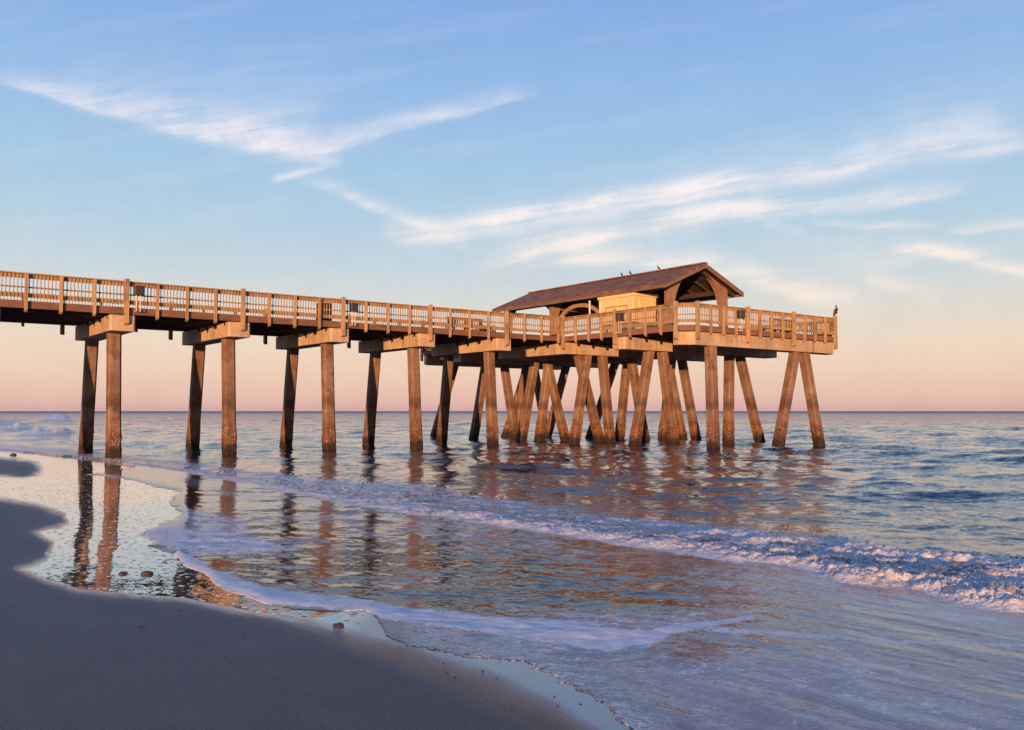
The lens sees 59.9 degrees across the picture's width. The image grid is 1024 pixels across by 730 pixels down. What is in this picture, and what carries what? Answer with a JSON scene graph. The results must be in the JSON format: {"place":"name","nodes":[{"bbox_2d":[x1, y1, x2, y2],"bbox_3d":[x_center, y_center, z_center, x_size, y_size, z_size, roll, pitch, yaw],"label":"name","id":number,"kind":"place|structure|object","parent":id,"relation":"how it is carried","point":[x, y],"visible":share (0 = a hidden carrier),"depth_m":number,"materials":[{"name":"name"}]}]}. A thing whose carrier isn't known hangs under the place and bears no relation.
{"place":"outdoors","nodes":[
{"label":"outdoors","id":0,"kind":"place"},
{"bbox_2d":[0,452,628,729],"bbox_3d":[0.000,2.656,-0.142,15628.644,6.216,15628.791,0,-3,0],"label":"sand","id":1,"kind":"structure","parent":0,"point":[80,649],"depth_m":6.39,"materials":[{"name":"grey sand"}]},
{"bbox_2d":[118,571,127,574],"bbox_3d":[-4.191,2.247,9.571,0.099,0.052,0.130,0,-3,6],"label":"shell","id":2,"kind":"object","parent":1,"relation":"on","point":[122,572],"visible":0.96,"depth_m":9.54,"materials":[{"name":"brown stone"}]},
{"bbox_2d":[141,571,152,574],"bbox_3d":[-3.929,2.251,9.565,0.127,0.063,0.104,2,-3,-29],"label":"shell","id":3,"kind":"object","parent":1,"relation":"on","point":[146,572],"visible":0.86,"depth_m":9.54,"materials":[{"name":"brown stone"}]},
{"bbox_2d":[332,622,343,627],"bbox_3d":[-1.423,2.135,7.275,0.095,0.056,0.129,2,-3,-31],"label":"shell","id":4,"kind":"object","parent":1,"relation":"on","point":[338,625],"visible":0.96,"depth_m":7.24,"materials":[{"name":"brown stone"}]},
{"bbox_2d":[0,270,837,457],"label":"pier","id":5,"kind":"structure","parent":1,"relation":"on","point":[450,350],"depth_m":41.40,"materials":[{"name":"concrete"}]},
{"bbox_2d":[133,285,144,311],"bbox_3d":[-13.635,-2.422,32.392,0.380,0.950,0.410,2,-4,-37],"label":"rail box","id":6,"kind":"object","parent":5,"relation":"attached to","point":[138,290],"visible":1,"depth_m":32.28,"materials":[{"name":"grey plastic"}]},
{"bbox_2d":[316,302,331,320],"bbox_3d":[-8.064,-2.248,38.066,0.560,0.790,0.560,2,-4,-37],"label":"litter bin","id":7,"kind":"object","parent":5,"relation":"on","point":[327,319],"visible":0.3,"depth_m":37.92,"materials":[{"name":"brown wood"}]},
{"bbox_2d":[348,302,358,325],"bbox_3d":[-6.734,-2.151,37.633,0.380,0.950,0.410,2,-4,-37],"label":"rail box","id":8,"kind":"object","parent":5,"relation":"attached to","point":[353,306],"visible":1,"depth_m":37.53,"materials":[{"name":"grey plastic"}]},
{"bbox_2d":[446,316,486,330],"bbox_3d":[-2.232,-1.927,44.515,2.200,0.915,0.530,2,-4,-37],"label":"bench","id":9,"kind":"object","parent":5,"relation":"on","point":[480,324],"visible":0.2,"depth_m":44.69,"materials":[{"name":"brown wood"}]},
{"bbox_2d":[588,301,590,333],"bbox_3d":[3.849,-2.338,43.972,0.114,1.680,0.120,2,-4,-37],"label":"lamp pole","id":10,"kind":"object","parent":5,"relation":"on","point":[590,313],"visible":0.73,"depth_m":43.96,"materials":[{"name":"white metal"}]},
{"bbox_2d":[492,262,743,335],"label":"pavilion","id":11,"kind":"structure","parent":5,"relation":"on","point":[700,282],"depth_m":48.06,"materials":[{"name":"brown wood"}]},
{"bbox_2d":[615,312,624,333],"bbox_3d":[4.997,-1.953,41.448,0.380,0.950,0.410,2,-4,-37],"label":"rail box","id":12,"kind":"object","parent":5,"relation":"attached to","point":[619,316],"visible":1,"depth_m":41.34,"materials":[{"name":"grey plastic"}]},
{"bbox_2d":[598,292,657,332],"bbox_3d":[6.070,-2.494,46.664,1.760,2.270,2.720,2,-4,-37],"label":"kiosk","id":13,"kind":"object","parent":5,"relation":"on","point":[631,300],"visible":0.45,"depth_m":45.82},
{"bbox_2d":[640,301,650,328],"bbox_3d":[6.874,-2.357,45.631,0.800,1.770,0.022,2,-4,-37],"label":"door","id":14,"kind":"structure","parent":13,"relation":"in","point":[642,304],"depth_m":45.64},
{"bbox_2d":[736,310,745,330],"bbox_3d":[10.353,-2.011,40.321,0.380,0.950,0.410,2,-4,-37],"label":"rail box","id":15,"kind":"object","parent":5,"relation":"attached to","point":[740,313],"visible":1,"depth_m":40.19,"materials":[{"name":"grey plastic"}]},
{"bbox_2d":[762,318,791,332],"bbox_3d":[13.644,-1.879,45.443,2.200,0.915,0.530,2,-4,-37],"label":"bench","id":16,"kind":"object","parent":5,"relation":"on","point":[786,331],"visible":0.21,"depth_m":45.41,"materials":[{"name":"brown wood"}]},
{"bbox_2d":[833,305,837,316],"bbox_3d":[16.458,-2.764,45.182,0.294,0.670,0.198,1,-3,-20],"label":"bird","id":17,"kind":"object","parent":5,"relation":"on","point":[835,312],"visible":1,"depth_m":45.14},
{"bbox_2d":[0,411,1023,729],"bbox_3d":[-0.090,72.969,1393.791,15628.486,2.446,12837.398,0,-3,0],"label":"sea water","id":18,"kind":"structure","parent":0,"point":[862,571],"depth_m":11.27,"materials":[{"name":"blue liquid"}]},
{"bbox_2d":[0,0,1023,410],"label":"sky","id":19,"kind":"structure","parent":0,"point":[864,158],"materials":[{"name":"blue"}]}
]}

